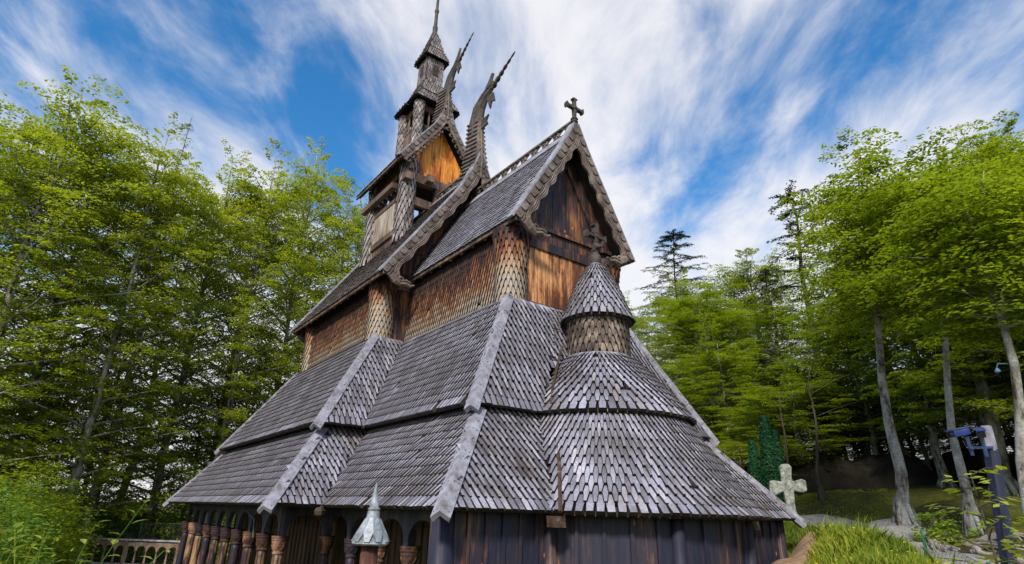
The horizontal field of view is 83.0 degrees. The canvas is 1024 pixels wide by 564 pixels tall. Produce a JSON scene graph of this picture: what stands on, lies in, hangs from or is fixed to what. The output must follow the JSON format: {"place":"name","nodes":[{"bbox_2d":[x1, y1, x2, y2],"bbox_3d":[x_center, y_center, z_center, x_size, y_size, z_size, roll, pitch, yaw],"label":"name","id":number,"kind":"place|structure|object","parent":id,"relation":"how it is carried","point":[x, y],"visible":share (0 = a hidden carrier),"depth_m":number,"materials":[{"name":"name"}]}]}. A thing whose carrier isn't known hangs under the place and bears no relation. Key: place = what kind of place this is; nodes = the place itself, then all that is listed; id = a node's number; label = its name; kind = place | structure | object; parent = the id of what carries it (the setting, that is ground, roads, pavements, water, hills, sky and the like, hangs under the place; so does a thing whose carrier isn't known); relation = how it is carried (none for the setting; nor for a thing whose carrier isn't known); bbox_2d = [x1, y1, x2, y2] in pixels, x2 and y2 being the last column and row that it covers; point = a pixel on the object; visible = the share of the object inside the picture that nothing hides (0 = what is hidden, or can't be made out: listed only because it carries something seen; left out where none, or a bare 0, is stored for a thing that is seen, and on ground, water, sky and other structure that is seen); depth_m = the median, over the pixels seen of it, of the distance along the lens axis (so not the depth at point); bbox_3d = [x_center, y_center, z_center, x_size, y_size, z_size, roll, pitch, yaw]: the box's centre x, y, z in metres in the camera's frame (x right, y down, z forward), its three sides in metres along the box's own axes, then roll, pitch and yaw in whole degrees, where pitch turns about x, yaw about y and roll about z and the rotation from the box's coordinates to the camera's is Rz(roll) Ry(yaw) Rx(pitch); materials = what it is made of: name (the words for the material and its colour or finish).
{"place":"outdoors","nodes":[
{"label":"outdoors","id":0,"kind":"place"},
{"bbox_2d":[0,0,1023,501],"label":"sky","id":1,"kind":"structure","parent":0,"point":[698,113],"materials":[{"name":"blue"}]},
{"bbox_2d":[23,451,1023,563],"bbox_3d":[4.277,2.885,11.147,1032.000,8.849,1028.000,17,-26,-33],"label":"ground","id":2,"kind":"structure","parent":0,"point":[919,494],"depth_m":17.13,"materials":[{"name":"green plant"}]},
{"bbox_2d":[0,194,41,404],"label":"beech tree","id":3,"kind":"object","parent":2,"relation":"on","point":[9,254],"visible":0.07,"depth_m":26.06,"materials":[{"name":"green plant"}]},
{"bbox_2d":[0,514,43,563],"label":"willow shoot","id":4,"kind":"object","parent":2,"relation":"on","point":[12,538],"visible":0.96,"depth_m":4.22,"materials":[{"name":"green plant"}]},
{"bbox_2d":[0,510,52,563],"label":"shrub","id":5,"kind":"object","parent":2,"relation":"on","point":[16,537],"visible":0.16,"depth_m":10.98,"materials":[{"name":"green plant"}]},
{"bbox_2d":[0,477,72,563],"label":"shrub","id":6,"kind":"object","parent":2,"relation":"on","point":[33,491],"visible":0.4,"depth_m":13.57,"materials":[{"name":"green plant"}]},
{"bbox_2d":[0,492,85,563],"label":"shrub","id":7,"kind":"object","parent":2,"relation":"on","point":[10,545],"visible":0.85,"depth_m":9.38,"materials":[{"name":"green plant"}]},
{"bbox_2d":[0,486,97,563],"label":"shrub","id":8,"kind":"object","parent":2,"relation":"on","point":[63,518],"visible":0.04,"depth_m":18.26,"materials":[{"name":"green plant"}]},
{"bbox_2d":[0,458,109,563],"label":"shrub","id":9,"kind":"object","parent":2,"relation":"on","point":[64,529],"visible":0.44,"depth_m":16.19,"materials":[{"name":"green plant"}]},
{"bbox_2d":[18,524,92,563],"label":"willow shoot","id":10,"kind":"object","parent":2,"relation":"on","point":[33,544],"visible":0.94,"depth_m":4.84,"materials":[{"name":"green plant"}]},
{"bbox_2d":[0,120,114,498],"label":"beech tree","id":11,"kind":"object","parent":2,"relation":"on","point":[23,221],"visible":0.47,"depth_m":21.03,"materials":[{"name":"green plant"}]},
{"bbox_2d":[0,340,123,541],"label":"beech tree","id":12,"kind":"object","parent":2,"relation":"on","point":[40,421],"visible":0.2,"depth_m":20.91,"materials":[{"name":"green plant"}]},
{"bbox_2d":[2,370,143,532],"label":"beech tree","id":13,"kind":"object","parent":2,"relation":"on","point":[78,439],"visible":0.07,"depth_m":23.95,"materials":[{"name":"green plant"}]},
{"bbox_2d":[67,495,87,550],"bbox_3d":[-15.675,8.855,20.727,0.460,2.394,0.060,2,-22,0],"label":"leaning plank","id":14,"kind":"object","parent":2,"relation":"on","point":[83,504],"visible":0.05,"depth_m":20.95,"materials":[{"name":"brown wood"}]},
{"bbox_2d":[0,175,172,494],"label":"beech tree","id":15,"kind":"object","parent":2,"relation":"on","point":[61,334],"visible":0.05,"depth_m":28.30,"materials":[{"name":"green plant"}]},
{"bbox_2d":[4,500,169,563],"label":"willow shoot","id":16,"kind":"object","parent":2,"relation":"on","point":[113,541],"visible":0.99,"depth_m":4.49,"materials":[{"name":"green plant"}]},
{"bbox_2d":[0,103,187,495],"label":"beech tree","id":17,"kind":"object","parent":2,"relation":"on","point":[110,240],"visible":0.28,"depth_m":21.60,"materials":[{"name":"green plant"}]},
{"bbox_2d":[0,65,194,500],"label":"beech tree","id":18,"kind":"object","parent":2,"relation":"on","point":[62,142],"visible":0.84,"depth_m":20.43,"materials":[{"name":"green plant"}]},
{"bbox_2d":[56,376,163,553],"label":"beech tree","id":19,"kind":"object","parent":2,"relation":"on","point":[128,409],"visible":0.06,"depth_m":25.58,"materials":[{"name":"green plant"}]},
{"bbox_2d":[0,111,229,555],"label":"beech tree","id":20,"kind":"object","parent":2,"relation":"on","point":[78,463],"visible":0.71,"depth_m":22.24,"materials":[{"name":"green plant"}]},
{"bbox_2d":[70,488,166,561],"bbox_3d":[-16.393,9.638,23.221,4.769,2.833,4.793,17,-26,-33],"label":"shrub","id":21,"kind":"object","parent":2,"relation":"on","point":[115,519],"visible":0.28,"depth_m":22.55,"materials":[{"name":"green plant"}]},
{"bbox_2d":[5,154,249,560],"bbox_3d":[-15.291,2.158,23.723,7.416,17.661,7.291,20,-28,-38],"label":"beech tree","id":22,"kind":"object","parent":2,"relation":"on","point":[94,490],"visible":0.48,"depth_m":23.13,"materials":[{"name":"green plant"}]},
{"bbox_2d":[86,521,181,563],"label":"wire fence","id":23,"kind":"object","parent":2,"relation":"on","point":[136,537],"visible":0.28,"depth_m":21.59,"materials":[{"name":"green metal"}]},
{"bbox_2d":[76,118,193,509],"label":"larch tree","id":24,"kind":"object","parent":2,"relation":"on","point":[188,124],"visible":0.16,"depth_m":27.54,"materials":[{"name":"green plant"}]},
{"bbox_2d":[69,537,201,563],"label":"wooden railing","id":25,"kind":"object","parent":2,"relation":"on","point":[136,544],"visible":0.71,"depth_m":20.32,"materials":[{"name":"brown wood"}]},
{"bbox_2d":[70,188,242,536],"bbox_3d":[-18.438,3.321,30.116,7.381,19.748,7.925,9,-23,-17],"label":"beech tree","id":26,"kind":"object","parent":2,"relation":"on","point":[125,486],"visible":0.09,"depth_m":30.14,"materials":[{"name":"green plant"}]},
{"bbox_2d":[106,502,224,560],"bbox_3d":[-14.042,10.190,24.235,4.793,2.555,4.410,17,-26,-33],"label":"shrub","id":27,"kind":"object","parent":2,"relation":"on","point":[162,529],"visible":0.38,"depth_m":23.14,"materials":[{"name":"green plant"}]},
{"bbox_2d":[60,137,301,560],"bbox_3d":[-14.492,2.132,26.496,8.343,19.822,8.203,8,-23,-15],"label":"beech tree","id":28,"kind":"object","parent":2,"relation":"on","point":[162,476],"visible":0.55,"depth_m":25.91,"materials":[{"name":"green plant"}]},
{"bbox_2d":[111,377,255,555],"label":"beech tree","id":29,"kind":"object","parent":2,"relation":"on","point":[187,450],"visible":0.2,"depth_m":25.44,"materials":[{"name":"green plant"}]},
{"bbox_2d":[216,515,234,558],"bbox_3d":[-10.488,10.135,23.276,2.775,2.175,2.818,17,-26,-33],"label":"shrub","id":30,"kind":"object","parent":2,"relation":"on","point":[230,539],"visible":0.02,"depth_m":22.63,"materials":[{"name":"green plant"}]},
{"bbox_2d":[153,190,308,485],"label":"beech tree","id":31,"kind":"object","parent":2,"relation":"on","point":[261,308],"visible":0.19,"depth_m":29.50,"materials":[{"name":"green plant"}]},
{"bbox_2d":[161,350,301,540],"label":"beech tree","id":32,"kind":"object","parent":2,"relation":"on","point":[265,377],"visible":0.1,"depth_m":27.74,"materials":[{"name":"green plant"}]},
{"bbox_2d":[148,136,331,559],"bbox_3d":[-12.817,1.941,26.833,7.485,20.476,6.971,-11,-25,28],"label":"beech tree","id":33,"kind":"object","parent":2,"relation":"on","point":[262,213],"visible":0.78,"depth_m":27.06,"materials":[{"name":"green plant"}]},
{"bbox_2d":[181,136,364,459],"bbox_3d":[-11.782,1.989,30.655,8.343,23.182,8.203,-15,-27,36],"label":"beech tree","id":34,"kind":"object","parent":2,"relation":"on","point":[307,209],"visible":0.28,"depth_m":31.41,"materials":[{"name":"green plant"}]},
{"bbox_2d":[237,224,343,412],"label":"beech tree","id":35,"kind":"object","parent":2,"relation":"on","point":[304,298],"visible":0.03,"depth_m":36.90,"materials":[{"name":"green plant"}]},
{"bbox_2d":[242,174,366,395],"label":"beech tree","id":36,"kind":"object","parent":2,"relation":"on","point":[345,233],"visible":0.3,"depth_m":31.60,"materials":[{"name":"green plant"}]},
{"bbox_2d":[331,177,371,288],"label":"beech tree","id":37,"kind":"object","parent":2,"relation":"on","point":[358,246],"visible":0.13,"depth_m":33.36,"materials":[{"name":"green plant"}]},
{"bbox_2d":[351,483,389,563],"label":"gate post","id":38,"kind":"object","parent":2,"relation":"on","point":[370,536],"visible":1,"depth_m":4.40,"materials":[{"name":"metal"}]},
{"bbox_2d":[163,0,806,563],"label":"stave church","id":39,"kind":"structure","parent":2,"relation":"on","point":[481,378],"depth_m":11.66,"materials":[{"name":"grey wood"}]},
{"bbox_2d":[623,290,677,375],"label":"beech tree","id":40,"kind":"object","parent":2,"relation":"on","point":[634,327],"visible":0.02,"depth_m":40.69,"materials":[{"name":"green plant"}]},
{"bbox_2d":[633,229,733,435],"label":"spruce tree","id":41,"kind":"object","parent":2,"relation":"on","point":[671,238],"visible":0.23,"depth_m":45.25,"materials":[{"name":"green plant"}]},
{"bbox_2d":[659,364,721,435],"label":"beech tree","id":42,"kind":"object","parent":2,"relation":"on","point":[676,383],"visible":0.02,"depth_m":29.96,"materials":[{"name":"green plant"}]},
{"bbox_2d":[630,266,754,450],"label":"beech tree","id":43,"kind":"object","parent":2,"relation":"on","point":[667,310],"visible":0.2,"depth_m":37.66,"materials":[{"name":"green plant"}]},
{"bbox_2d":[635,281,787,447],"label":"beech tree","id":44,"kind":"object","parent":2,"relation":"on","point":[707,317],"visible":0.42,"depth_m":33.52,"materials":[{"name":"green plant"}]},
{"bbox_2d":[666,286,774,448],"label":"beech tree","id":45,"kind":"object","parent":2,"relation":"on","point":[718,348],"visible":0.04,"depth_m":41.02,"materials":[{"name":"green plant"}]},
{"bbox_2d":[664,340,785,463],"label":"beech tree","id":46,"kind":"object","parent":2,"relation":"on","point":[716,364],"visible":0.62,"depth_m":28.76,"materials":[{"name":"green plant"}]},
{"bbox_2d":[689,247,814,427],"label":"beech tree","id":47,"kind":"object","parent":2,"relation":"on","point":[740,282],"visible":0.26,"depth_m":36.56,"materials":[{"name":"green plant"}]},
{"bbox_2d":[717,442,811,475],"bbox_3d":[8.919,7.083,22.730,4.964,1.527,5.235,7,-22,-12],"label":"beech tree","id":48,"kind":"object","parent":2,"relation":"on","point":[741,458],"visible":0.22,"depth_m":22.47,"materials":[{"name":"green plant"}]},
{"bbox_2d":[747,415,785,502],"bbox_3d":[7.862,5.678,17.887,1.325,3.087,0.810,-8,-24,23],"label":"yew shrub","id":49,"kind":"object","parent":2,"relation":"on","point":[772,461],"visible":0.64,"depth_m":17.89,"materials":[{"name":"green plant"}]},
{"bbox_2d":[725,289,817,438],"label":"beech tree","id":50,"kind":"object","parent":2,"relation":"on","point":[764,335],"visible":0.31,"depth_m":31.36,"materials":[{"name":"green plant"}]},
{"bbox_2d":[732,268,812,403],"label":"pine tree","id":51,"kind":"object","parent":2,"relation":"on","point":[765,274],"visible":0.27,"depth_m":34.77,"materials":[{"name":"green plant"}]},
{"bbox_2d":[707,401,849,462],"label":"beech tree","id":52,"kind":"object","parent":2,"relation":"on","point":[748,429],"visible":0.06,"depth_m":28.00,"materials":[{"name":"green plant"}]},
{"bbox_2d":[725,357,832,460],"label":"tree","id":53,"kind":"object","parent":2,"relation":"on","point":[760,361],"visible":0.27,"depth_m":26.83,"materials":[{"name":"green plant"}]},
{"bbox_2d":[727,361,844,463],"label":"beech tree","id":54,"kind":"object","parent":2,"relation":"on","point":[786,451],"visible":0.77,"depth_m":20.53,"materials":[{"name":"green plant"}]},
{"bbox_2d":[716,353,856,462],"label":"beech tree","id":55,"kind":"object","parent":2,"relation":"on","point":[779,366],"visible":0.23,"depth_m":26.62,"materials":[{"name":"green plant"}]},
{"bbox_2d":[769,464,808,523],"bbox_3d":[7.297,5.720,15.238,0.706,1.786,0.768,17,-26,-33],"label":"stone cross","id":56,"kind":"object","parent":2,"relation":"on","point":[787,486],"visible":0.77,"depth_m":15.29,"materials":[{"name":"grey stone"}]},
{"bbox_2d":[701,374,883,463],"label":"beech tree","id":57,"kind":"object","parent":2,"relation":"on","point":[796,447],"visible":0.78,"depth_m":22.79,"materials":[{"name":"green plant"}]},
{"bbox_2d":[738,336,871,502],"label":"beech tree","id":58,"kind":"object","parent":2,"relation":"on","point":[821,496],"visible":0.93,"depth_m":19.70,"materials":[{"name":"green plant"}]},
{"bbox_2d":[786,305,849,457],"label":"beech tree","id":59,"kind":"object","parent":2,"relation":"on","point":[812,351],"visible":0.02,"depth_m":33.68,"materials":[{"name":"green plant"}]},
{"bbox_2d":[780,336,875,457],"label":"beech tree","id":60,"kind":"object","parent":2,"relation":"on","point":[825,452],"visible":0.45,"depth_m":23.18,"materials":[{"name":"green plant"}]},
{"bbox_2d":[743,179,914,458],"bbox_3d":[16.535,1.896,30.258,9.635,15.992,9.594,1,-22,1],"label":"pine tree","id":61,"kind":"object","parent":2,"relation":"on","point":[790,224],"visible":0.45,"depth_m":31.71,"materials":[{"name":"green plant"}]},
{"bbox_2d":[769,240,909,455],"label":"beech tree","id":62,"kind":"object","parent":2,"relation":"on","point":[866,451],"visible":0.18,"depth_m":24.49,"materials":[{"name":"green plant"}]},
{"bbox_2d":[792,241,919,456],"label":"beech tree","id":63,"kind":"object","parent":2,"relation":"on","point":[905,452],"visible":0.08,"depth_m":22.54,"materials":[{"name":"green plant"}]},
{"bbox_2d":[788,331,924,455],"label":"beech tree","id":64,"kind":"object","parent":2,"relation":"on","point":[854,408],"visible":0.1,"depth_m":24.66,"materials":[{"name":"green plant"}]},
{"bbox_2d":[776,387,948,461],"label":"beech tree","id":65,"kind":"object","parent":2,"relation":"on","point":[855,447],"visible":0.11,"depth_m":23.57,"materials":[{"name":"green plant"}]},
{"bbox_2d":[786,295,941,454],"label":"beech tree","id":66,"kind":"object","parent":2,"relation":"on","point":[829,370],"visible":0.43,"depth_m":22.88,"materials":[{"name":"green plant"}]},
{"bbox_2d":[784,363,949,460],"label":"beech tree","id":67,"kind":"object","parent":2,"relation":"on","point":[875,430],"visible":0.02,"depth_m":27.50,"materials":[{"name":"green plant"}]},
{"bbox_2d":[770,125,978,525],"bbox_3d":[8.737,0.706,13.456,5.086,9.735,4.410,17,-26,-33],"label":"beech tree","id":68,"kind":"object","parent":2,"relation":"on","point":[903,511],"visible":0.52,"depth_m":13.66,"materials":[{"name":"green plant"}]},
{"bbox_2d":[800,237,1017,487],"bbox_3d":[14.049,1.969,20.259,6.214,10.308,6.392,16,-26,-31],"label":"beech tree","id":69,"kind":"object","parent":2,"relation":"on","point":[939,462],"visible":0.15,"depth_m":19.47,"materials":[{"name":"green plant"}]},
{"bbox_2d":[813,369,1009,457],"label":"beech tree","id":70,"kind":"object","parent":2,"relation":"on","point":[909,423],"visible":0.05,"depth_m":24.10,"materials":[{"name":"green plant"}]},
{"bbox_2d":[841,253,984,450],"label":"beech tree","id":71,"kind":"object","parent":2,"relation":"on","point":[961,444],"depth_m":20.14,"materials":[{"name":"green plant"}]},
{"bbox_2d":[807,151,1023,444],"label":"beech tree","id":72,"kind":"object","parent":2,"relation":"on","point":[938,362],"visible":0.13,"depth_m":17.45,"materials":[{"name":"green plant"}]},
{"bbox_2d":[826,361,1014,458],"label":"beech tree","id":73,"kind":"object","parent":2,"relation":"on","point":[916,447],"visible":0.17,"depth_m":22.13,"materials":[{"name":"green plant"}]},
{"bbox_2d":[819,126,1023,535],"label":"beech tree","id":74,"kind":"object","parent":2,"relation":"on","point":[968,505],"visible":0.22,"depth_m":12.48,"materials":[{"name":"green plant"}]},
{"bbox_2d":[909,511,967,543],"bbox_3d":[7.171,4.196,9.860,0.831,0.601,0.860,17,-26,-33],"label":"shrub","id":75,"kind":"object","parent":2,"relation":"on","point":[935,526],"visible":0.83,"depth_m":9.77,"materials":[{"name":"green plant"}]},
{"bbox_2d":[857,141,1023,514],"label":"beech tree","id":76,"kind":"object","parent":2,"relation":"on","point":[1003,214],"visible":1,"depth_m":9.64,"materials":[{"name":"green plant"}]},
{"bbox_2d":[995,363,1008,372],"bbox_3d":[7.675,1.337,9.054,0.252,0.160,0.077,-2,-22,8],"label":"hanging lamp","id":77,"kind":"object","parent":76,"relation":"attached to","point":[997,370],"visible":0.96,"depth_m":9.05,"materials":[{"name":"blue metal"}]},
{"bbox_2d":[858,260,1023,498],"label":"beech tree","id":78,"kind":"object","parent":2,"relation":"on","point":[1011,483],"visible":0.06,"depth_m":16.45,"materials":[{"name":"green plant"}]},
{"bbox_2d":[920,531,990,563],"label":"wire fence","id":79,"kind":"object","parent":2,"relation":"on","point":[923,536],"visible":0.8,"depth_m":7.62,"materials":[{"name":"green metal"}]},
{"bbox_2d":[910,356,1011,458],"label":"beech tree","id":80,"kind":"object","parent":2,"relation":"on","point":[966,445],"depth_m":25.25,"materials":[{"name":"green plant"}]},
{"bbox_2d":[902,109,1023,436],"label":"beech tree","id":81,"kind":"object","parent":2,"relation":"on","point":[1012,122],"visible":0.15,"depth_m":16.52,"materials":[{"name":"green plant"}]},
{"bbox_2d":[916,355,1014,452],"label":"beech tree","id":82,"kind":"object","parent":2,"relation":"on","point":[975,431],"visible":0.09,"depth_m":21.90,"materials":[{"name":"green plant"}]},
{"bbox_2d":[916,321,1020,425],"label":"beech tree","id":83,"kind":"object","parent":2,"relation":"on","point":[966,376],"depth_m":22.49,"materials":[{"name":"green plant"}]},
{"bbox_2d":[915,356,1023,452],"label":"beech tree","id":84,"kind":"object","parent":2,"relation":"on","point":[1012,443],"visible":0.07,"depth_m":20.23,"materials":[{"name":"green plant"}]},
{"bbox_2d":[923,130,1023,419],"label":"beech tree","id":85,"kind":"object","parent":2,"relation":"on","point":[949,140],"visible":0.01,"depth_m":21.73,"materials":[{"name":"green plant"}]},
{"bbox_2d":[924,465,1023,563],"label":"beech sapling","id":86,"kind":"object","parent":2,"relation":"on","point":[983,521],"visible":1,"depth_m":4.38,"materials":[{"name":"green plant"}]},
{"bbox_2d":[926,530,1023,550],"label":"tree root","id":87,"kind":"object","parent":2,"relation":"on","point":[985,542],"visible":0.34,"depth_m":9.51,"materials":[{"name":"grey wood"}]},
{"bbox_2d":[956,532,1023,542],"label":"tree root","id":88,"kind":"object","parent":2,"relation":"on","point":[993,536],"visible":0.34,"depth_m":9.52,"materials":[{"name":"grey wood"}]},
{"bbox_2d":[968,425,1016,563],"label":"camera post","id":89,"kind":"object","parent":2,"relation":"on","point":[996,484],"visible":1,"depth_m":5.50,"materials":[{"name":"blue metal"}]},
{"bbox_2d":[944,426,974,455],"bbox_3d":[4.385,1.544,5.660,0.281,0.286,0.076,7,-22,-13],"label":"security camera","id":90,"kind":"object","parent":89,"relation":"attached to","point":[957,432],"visible":1,"depth_m":5.66,"materials":[{"name":"blue metal"}]},
{"bbox_2d":[974,427,988,456],"bbox_3d":[4.530,1.524,5.572,0.076,0.287,0.280,-14,-26,33],"label":"security camera","id":91,"kind":"object","parent":89,"relation":"attached to","point":[980,433],"visible":1,"depth_m":5.58,"materials":[{"name":"blue metal"}]},
{"bbox_2d":[967,129,1023,402],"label":"beech tree","id":92,"kind":"object","parent":2,"relation":"on","point":[991,146],"visible":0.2,"depth_m":15.56,"materials":[{"name":"green plant"}]},
{"bbox_2d":[969,544,1023,555],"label":"tree root","id":93,"kind":"object","parent":2,"relation":"on","point":[974,549],"visible":0.34,"depth_m":9.00,"materials":[{"name":"beige wood"}]},
{"bbox_2d":[975,539,1023,563],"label":"beech sapling","id":94,"kind":"object","parent":2,"relation":"on","point":[1006,545],"visible":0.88,"depth_m":4.50,"materials":[{"name":"green plant"}]},
{"bbox_2d":[996,551,1023,563],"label":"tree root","id":95,"kind":"object","parent":2,"relation":"on","point":[1020,560],"visible":0.18,"depth_m":8.25,"materials":[{"name":"grey"}]},
{"bbox_2d":[772,532,816,563],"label":"dirt path","id":96,"kind":"structure","parent":0,"point":[798,554],"depth_m":10.09,"materials":[{"name":"beige soil"}]},
{"bbox_2d":[783,512,954,563],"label":"meadow grass","id":97,"kind":"structure","parent":0,"point":[871,541],"depth_m":8.38,"materials":[{"name":"green plant"}]},
{"bbox_2d":[785,519,944,563],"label":"meadow flowers","id":98,"kind":"object","parent":97,"relation":"on","point":[864,532],"visible":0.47,"depth_m":8.26,"materials":[{"name":"plant"}]},
{"bbox_2d":[732,448,1017,495],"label":"earth bank","id":99,"kind":"structure","parent":0,"point":[864,472],"depth_m":20.06,"materials":[{"name":"brown soil"}]},
{"bbox_2d":[848,339,967,470],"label":"beech tree","id":100,"kind":"object","parent":99,"relation":"on","point":[926,461],"visible":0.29,"depth_m":19.71,"materials":[{"name":"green plant"}]},
{"bbox_2d":[857,310,1014,464],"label":"beech tree","id":101,"kind":"object","parent":99,"relation":"on","point":[981,450],"visible":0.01,"depth_m":18.65,"materials":[{"name":"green plant"}]},
{"bbox_2d":[800,514,993,563],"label":"gravel path","id":102,"kind":"structure","parent":0,"point":[888,525],"depth_m":10.59,"materials":[{"name":"grey gravel"}]},
{"bbox_2d":[928,537,960,553],"bbox_3d":[6.942,4.312,9.470,0.383,0.266,0.838,-5,-23,17],"label":"tree root","id":103,"kind":"object","parent":102,"relation":"on","point":[941,548],"visible":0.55,"depth_m":9.33,"materials":[{"name":"grey wood"}]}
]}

